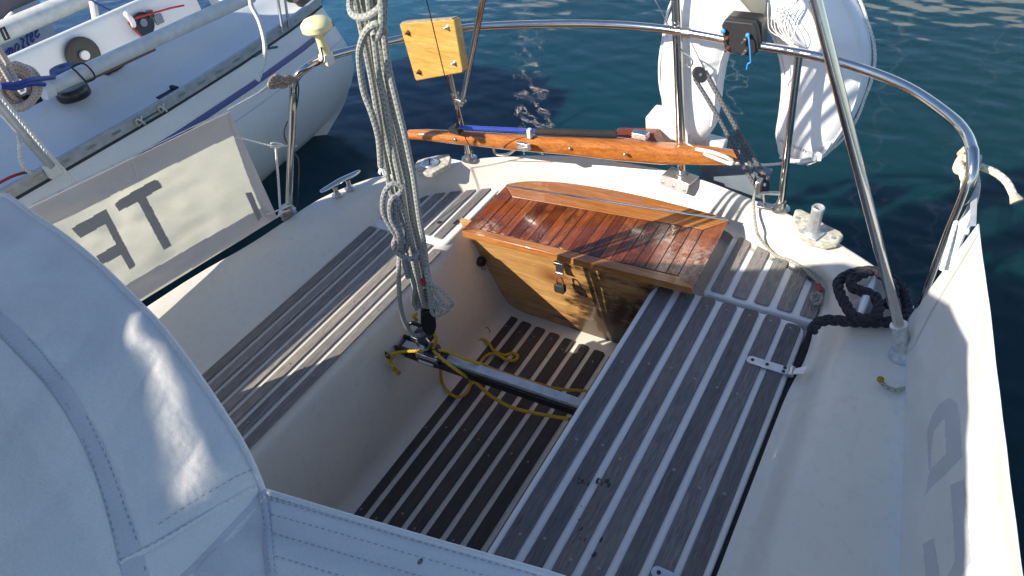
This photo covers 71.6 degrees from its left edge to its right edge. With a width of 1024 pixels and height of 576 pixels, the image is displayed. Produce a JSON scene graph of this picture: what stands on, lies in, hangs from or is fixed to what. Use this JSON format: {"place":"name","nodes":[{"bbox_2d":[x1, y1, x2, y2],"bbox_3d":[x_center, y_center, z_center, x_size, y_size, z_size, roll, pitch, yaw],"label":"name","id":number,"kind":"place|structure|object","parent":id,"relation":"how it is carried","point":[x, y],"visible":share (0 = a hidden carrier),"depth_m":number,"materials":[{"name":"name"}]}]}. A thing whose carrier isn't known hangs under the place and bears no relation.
{"place":"outdoors","nodes":[
{"label":"outdoors","id":0,"kind":"place"},
{"bbox_2d":[90,0,110,10],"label":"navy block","id":1,"kind":"structure","parent":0,"point":[101,5],"depth_m":4.31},
{"bbox_2d":[89,1,98,18],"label":"white strut","id":2,"kind":"object","parent":1,"relation":"attached to","point":[94,11],"visible":0.66,"depth_m":4.30,"materials":[{"name":"white metal"}]},
{"bbox_2d":[39,0,1023,575],"bbox_3d":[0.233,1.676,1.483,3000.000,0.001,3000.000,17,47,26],"label":"water","id":3,"kind":"structure","parent":0,"point":[963,60],"depth_m":4.53,"materials":[{"name":"blue liquid"}]},
{"bbox_2d":[0,0,55,58],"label":"moored sailboat","id":4,"kind":"object","parent":3,"relation":"on","point":[28,40],"visible":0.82,"depth_m":5.84,"materials":[{"name":"white plastic"}]},
{"bbox_2d":[0,0,352,207],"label":"moored sailboat","id":5,"kind":"object","parent":3,"relation":"on","point":[211,69],"visible":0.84,"depth_m":3.66,"materials":[{"name":"white plastic"}]},
{"bbox_2d":[0,170,32,183],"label":"rope","id":6,"kind":"object","parent":5,"relation":"on","point":[11,176],"visible":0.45,"depth_m":2.86,"materials":[{"name":"red fabric"}]},
{"bbox_2d":[0,100,62,178],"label":"gate strut","id":7,"kind":"object","parent":5,"relation":"attached to","point":[51,169],"visible":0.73,"depth_m":2.80,"materials":[{"name":"grey metal"}]},
{"bbox_2d":[0,46,42,111],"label":"rope coil","id":8,"kind":"object","parent":7,"relation":"hanging from","point":[12,71],"visible":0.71,"depth_m":2.82,"materials":[{"name":"grey fabric"}]},
{"bbox_2d":[21,93,42,104],"bbox_3d":[-1.977,-0.786,2.920,0.085,0.058,0.094,17,47,26],"label":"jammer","id":9,"kind":"object","parent":8,"relation":"on","point":[25,97],"visible":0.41,"depth_m":2.92,"materials":[{"name":"black plastic"}]},
{"bbox_2d":[16,134,32,173],"bbox_3d":[-1.940,-0.526,2.831,0.056,0.222,0.069,-11,41,-4],"label":"hanging line","id":10,"kind":"object","parent":7,"relation":"hanging from","point":[20,160],"visible":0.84,"depth_m":2.80,"materials":[{"name":"white fabric"}]},
{"bbox_2d":[0,93,78,184],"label":"twisted line","id":11,"kind":"object","parent":7,"relation":"hanging from","point":[36,139],"visible":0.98,"depth_m":2.75,"materials":[{"name":"white fabric"}]},
{"bbox_2d":[0,0,95,44],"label":"boom","id":12,"kind":"object","parent":5,"relation":"attached to","point":[26,21],"visible":0.95,"depth_m":4.43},
{"bbox_2d":[0,0,34,19],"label":"sail cover","id":13,"kind":"object","parent":12,"relation":"on","point":[7,7],"visible":0.89,"depth_m":4.51,"materials":[{"name":"grey fabric"}]},
{"bbox_2d":[49,62,77,75],"bbox_3d":[-2.150,-1.037,3.413,0.131,0.052,0.130,17,47,26],"label":"blue line","id":14,"kind":"object","parent":5,"relation":"on","point":[56,70],"visible":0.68,"depth_m":3.39,"materials":[{"name":"blue fabric"}]},
{"bbox_2d":[56,81,90,103],"bbox_3d":[-1.992,-0.891,3.218,0.146,0.052,0.145,17,47,26],"label":"covered winch","id":15,"kind":"object","parent":5,"relation":"on","point":[77,92],"visible":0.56,"depth_m":3.18,"materials":[{"name":"black plastic"}]},
{"bbox_2d":[105,66,122,74],"bbox_3d":[-1.909,-1.061,3.427,0.048,0.042,0.147,9,44,18],"label":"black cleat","id":16,"kind":"object","parent":5,"relation":"on","point":[115,70],"visible":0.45,"depth_m":3.39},
{"bbox_2d":[86,49,155,80],"bbox_3d":[-1.858,-1.063,3.375,0.018,0.028,0.387,17,47,26],"label":"brown batten","id":17,"kind":"object","parent":5,"relation":"on","point":[125,63],"visible":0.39,"depth_m":3.38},
{"bbox_2d":[41,0,255,99],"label":"spar","id":18,"kind":"object","parent":5,"relation":"on","point":[82,72],"visible":0.93,"depth_m":3.35,"materials":[{"name":"white metal"}]},
{"bbox_2d":[0,75,55,90],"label":"blue line","id":19,"kind":"object","parent":18,"relation":"on","point":[22,84],"visible":1,"depth_m":2.71,"materials":[{"name":"blue fabric"}]},
{"bbox_2d":[156,85,178,98],"bbox_3d":[-1.650,-0.922,3.412,0.055,0.065,0.110,17,47,26],"label":"black fairlead","id":20,"kind":"object","parent":5,"relation":"on","point":[172,88],"visible":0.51,"depth_m":3.41,"materials":[{"name":"black plastic"}]},
{"bbox_2d":[248,0,266,81],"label":"hanging tail","id":21,"kind":"object","parent":5,"relation":"hanging from","point":[263,38],"visible":1,"depth_m":3.48},
{"bbox_2d":[276,0,289,31],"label":"stanchion","id":22,"kind":"object","parent":5,"relation":"on","point":[280,15],"visible":1,"depth_m":3.81,"materials":[{"name":"metal"}]},
{"bbox_2d":[286,0,307,6],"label":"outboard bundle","id":23,"kind":"object","parent":5,"relation":"on","point":[300,3],"visible":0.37,"depth_m":4.10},
{"bbox_2d":[147,156,913,575],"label":"sailboat","id":24,"kind":"object","parent":3,"relation":"on","point":[731,416],"visible":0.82,"depth_m":2.10,"materials":[{"name":"paint"}]},
{"bbox_2d":[0,193,565,575],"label":"sprayhood","id":25,"kind":"object","parent":24,"relation":"on","point":[124,450],"visible":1,"depth_m":0.97,"materials":[{"name":"fabric"}]},
{"bbox_2d":[319,170,360,198],"bbox_3d":[-0.626,-0.377,2.609,0.176,0.060,0.042,-36,48,-28],"label":"horn cleat","id":26,"kind":"object","parent":24,"relation":"on","point":[349,187],"visible":1,"depth_m":2.60,"materials":[{"name":"metal"}]},
{"bbox_2d":[415,154,451,176],"bbox_3d":[-0.291,-0.462,2.663,0.139,0.030,0.118,-16,42,-9],"label":"deck filler","id":27,"kind":"object","parent":24,"relation":"on","point":[433,166],"visible":1,"depth_m":2.65,"materials":[{"name":"metal"}]},
{"bbox_2d":[426,0,473,151],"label":"stay wire","id":28,"kind":"object","parent":24,"relation":"attached to","point":[444,73],"visible":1,"depth_m":2.12,"materials":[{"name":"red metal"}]},
{"bbox_2d":[394,334,582,414],"bbox_3d":[-0.080,0.272,2.204,0.652,0.061,0.062,15,46,24],"label":"traveller","id":29,"kind":"object","parent":24,"relation":"attached to","point":[529,390],"visible":0.77,"depth_m":2.16,"materials":[{"name":"grey metal"}]},
{"bbox_2d":[406,287,435,350],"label":"mainsheet block","id":30,"kind":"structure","parent":29,"relation":"attached to","point":[426,331],"depth_m":2.17,"materials":[{"name":"black plastic"}]},
{"bbox_2d":[346,0,453,337],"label":"mainsheet","id":31,"kind":"object","parent":30,"relation":"attached to","point":[385,113],"visible":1,"depth_m":1.73,"materials":[{"name":"fabric"}]},
{"bbox_2d":[415,343,448,367],"bbox_3d":[-0.254,0.209,2.266,0.109,0.066,0.065,17,47,26],"label":"traveller car","id":32,"kind":"object","parent":29,"relation":"on","point":[429,357],"visible":0.71,"depth_m":2.25,"materials":[{"name":"metal"}]},
{"bbox_2d":[387,312,586,420],"bbox_3d":[-0.028,0.228,2.312,0.610,0.502,0.461,17,47,26],"label":"control line","id":33,"kind":"object","parent":29,"relation":"attached to","point":[502,356],"visible":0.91,"depth_m":2.27,"materials":[{"name":"yellow fabric"}]},
{"bbox_2d":[407,128,739,165],"bbox_3d":[0.186,-0.492,2.523,1.193,0.187,0.173,7,43,16],"label":"tiller","id":34,"kind":"object","parent":24,"relation":"on","point":[645,145],"visible":0.98,"depth_m":2.44,"materials":[{"name":"wood"}]},
{"bbox_2d":[448,123,616,138],"bbox_3d":[0.065,-0.548,2.475,0.600,0.048,0.037,4,43,14],"label":"tiller extension","id":35,"kind":"object","parent":34,"relation":"attached to","point":[456,128],"visible":0.98,"depth_m":2.46,"materials":[{"name":"plastic"}]},
{"bbox_2d":[460,181,729,342],"bbox_3d":[0.277,-0.029,2.554,0.867,0.529,0.420,17,47,26],"label":"stern locker","id":36,"kind":"object","parent":24,"relation":"on","point":[613,259],"visible":1,"depth_m":2.40,"materials":[{"name":"brown wood"}]},
{"bbox_2d":[554,276,565,293],"bbox_3d":[0.163,-0.013,2.425,0.040,0.071,0.018,17,47,26],"label":"padlock","id":37,"kind":"object","parent":36,"relation":"hanging from","point":[559,287],"visible":1,"depth_m":2.42,"materials":[{"name":"silver metal"}]},
{"bbox_2d":[278,20,979,308],"bbox_3d":[0.184,-0.448,2.207,2.068,0.549,0.614,12,45,21],"label":"stern rail","id":38,"kind":"object","parent":24,"relation":"on","point":[957,122],"visible":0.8,"depth_m":2.07,"materials":[{"name":"metal"}]},
{"bbox_2d":[32,85,267,204],"bbox_3d":[-1.026,-0.433,2.027,0.706,0.075,0.114,-33,47,-26],"label":"lifeline wire","id":39,"kind":"object","parent":38,"relation":"attached to","point":[263,89],"visible":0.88,"depth_m":2.04,"materials":[{"name":"metal"}]},
{"bbox_2d":[29,112,296,300],"bbox_3d":[-1.449,0.155,1.772,0.097,0.541,2.363,21,49,29],"label":"weather cloth","id":40,"kind":"object","parent":38,"relation":"attached to","point":[144,225],"visible":0.77,"depth_m":2.18,"materials":[{"name":"fabric"}]},
{"bbox_2d":[267,74,296,88],"bbox_3d":[-0.695,-0.626,2.143,0.022,0.057,0.117,17,47,26],"label":"knot lashing","id":41,"kind":"object","parent":38,"relation":"attached to","point":[275,81],"visible":1,"depth_m":2.13,"materials":[{"name":"beige fabric"}]},
{"bbox_2d":[281,207,292,220],"bbox_3d":[-0.804,-0.260,2.535,0.048,0.058,0.031,-35,48,-27],"label":"foot lashing","id":42,"kind":"object","parent":38,"relation":"attached to","point":[285,216],"visible":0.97,"depth_m":2.53,"materials":[{"name":"brown fabric"}]},
{"bbox_2d":[283,15,334,210],"bbox_3d":[-0.666,-0.563,2.362,0.294,0.646,0.115,-8,41,0],"label":"antenna","id":43,"kind":"object","parent":38,"relation":"attached to","point":[318,28],"visible":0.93,"depth_m":2.18,"materials":[{"name":"beige plastic"}]},
{"bbox_2d":[400,16,468,79],"bbox_3d":[-0.241,-0.730,2.179,0.236,0.209,0.076,17,47,26],"label":"mounting board","id":44,"kind":"object","parent":38,"relation":"attached to","point":[421,45],"visible":0.99,"depth_m":2.16,"materials":[{"name":"wood"}]},
{"bbox_2d":[450,0,485,106],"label":"brace tube","id":45,"kind":"object","parent":38,"relation":"attached to","point":[460,101],"visible":0.89,"depth_m":2.26,"materials":[{"name":"metal"}]},
{"bbox_2d":[655,0,780,210],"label":"backstay tackle","id":46,"kind":"object","parent":38,"relation":"attached to","point":[760,181],"visible":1,"depth_m":2.18,"materials":[{"name":"metal"}]},
{"bbox_2d":[752,185,823,304],"bbox_3d":[0.831,-0.164,2.148,0.076,0.218,0.435,-17,42,-10],"label":"tackle tail","id":47,"kind":"object","parent":46,"relation":"attached to","point":[820,298],"visible":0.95,"depth_m":2.20},
{"bbox_2d":[722,11,766,54],"bbox_3d":[0.656,-0.716,2.011,0.112,0.100,0.098,17,47,26],"label":"black bracket","id":48,"kind":"object","parent":38,"relation":"attached to","point":[737,26],"visible":0.94,"depth_m":1.99,"materials":[{"name":"plastic"}]},
{"bbox_2d":[720,29,750,69],"bbox_3d":[0.630,-0.673,2.000,0.097,0.105,0.016,17,47,26],"label":"blue string","id":49,"kind":"object","parent":48,"relation":"hanging from","point":[722,31],"visible":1,"depth_m":1.98,"materials":[{"name":"blue fabric"}]},
{"bbox_2d":[658,0,876,165],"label":"lifebuoy","id":50,"kind":"object","parent":38,"relation":"attached to","point":[818,134],"visible":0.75,"depth_m":2.12,"materials":[{"name":"white fabric"}]},
{"bbox_2d":[687,144,810,165],"bbox_3d":[0.748,-0.420,2.286,0.395,0.064,0.052,17,47,26],"label":"white lashing","id":51,"kind":"object","parent":50,"relation":"attached to","point":[730,161],"visible":0.91,"depth_m":2.30,"materials":[{"name":"fabric"}]},
{"bbox_2d":[740,0,798,43],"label":"rope","id":52,"kind":"object","parent":50,"relation":"hanging from","point":[756,6],"visible":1,"depth_m":1.97,"materials":[{"name":"fabric"}]},
{"bbox_2d":[939,186,977,274],"bbox_3d":[0.988,-0.124,1.560,0.039,0.165,0.116,17,47,26],"label":"webbing strap","id":53,"kind":"object","parent":38,"relation":"attached to","point":[967,219],"visible":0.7,"depth_m":1.56,"materials":[{"name":"white woven fabric webbing"}]},
{"bbox_2d":[901,224,1022,575],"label":"weather cloth","id":54,"kind":"object","parent":38,"relation":"attached to","point":[958,515],"visible":0.98,"depth_m":1.30,"materials":[{"name":"white fabric"}]},
{"bbox_2d":[952,147,1023,204],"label":"corner knot","id":55,"kind":"object","parent":38,"relation":"attached to","point":[959,168],"visible":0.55,"depth_m":1.52,"materials":[{"name":"white fabric"}]},
{"bbox_2d":[939,174,980,269],"bbox_3d":[0.989,-0.148,1.559,0.046,0.167,0.167,13,45,22],"label":"corner lacing","id":56,"kind":"object","parent":55,"relation":"hanging from","point":[949,242],"visible":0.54,"depth_m":1.56,"materials":[{"name":"white fabric"}]},
{"bbox_2d":[660,0,698,193],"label":"support post","id":57,"kind":"object","parent":24,"relation":"attached to","point":[680,178],"visible":1,"depth_m":2.31,"materials":[{"name":"metal"}]},
{"bbox_2d":[646,105,772,202],"bbox_3d":[0.705,-0.284,2.628,0.431,0.755,0.112,17,47,26],"label":"rudder head","id":58,"kind":"object","parent":57,"relation":"attached to","point":[733,178],"visible":0.29,"depth_m":2.47},
{"bbox_2d":[776,243,783,255],"bbox_3d":[0.843,-0.174,2.258,0.021,0.092,0.142,-3,41,5],"label":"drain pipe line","id":59,"kind":"object","parent":24,"relation":"attached to","point":[779,250],"visible":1,"depth_m":2.24,"materials":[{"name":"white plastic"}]},
{"bbox_2d":[792,203,842,248],"bbox_3d":[0.903,-0.213,2.127,0.107,0.123,0.189,-25,44,-19],"label":"pipe bollard","id":60,"kind":"object","parent":24,"relation":"on","point":[811,229],"visible":1,"depth_m":2.11,"materials":[{"name":"white metal"}]},
{"bbox_2d":[816,283,821,291],"bbox_3d":[0.906,0.002,2.093,0.012,0.012,0.033,0,42,9],"label":"red whipping","id":61,"kind":"object","parent":24,"relation":"attached to","point":[818,286],"visible":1,"depth_m":2.09,"materials":[{"name":"red fabric"}]},
{"bbox_2d":[809,0,909,365],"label":"slanting post","id":62,"kind":"object","parent":24,"relation":"on","point":[899,327],"visible":0.87,"depth_m":1.55,"materials":[{"name":"metal"}]},
{"bbox_2d":[807,265,913,334],"bbox_3d":[0.945,0.031,1.891,0.230,0.069,0.310,17,47,26],"label":"mooring rope","id":63,"kind":"object","parent":24,"relation":"on","point":[853,318],"visible":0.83,"depth_m":1.87,"materials":[{"name":"black fabric"}]},
{"bbox_2d":[853,276,876,313],"bbox_3d":[0.952,0.028,1.907,0.060,0.048,0.165,17,47,26],"label":"rope cleat","id":64,"kind":"object","parent":24,"relation":"on","point":[863,304],"visible":0.81,"depth_m":1.90,"materials":[{"name":"silver metal"}]},
{"bbox_2d":[877,376,904,392],"bbox_3d":[0.909,0.234,1.700,0.068,0.020,0.028,17,47,26],"label":"rope stub","id":65,"kind":"object","parent":24,"relation":"on","point":[882,383],"visible":0.97,"depth_m":1.70,"materials":[{"name":"white fabric"}]}
]}

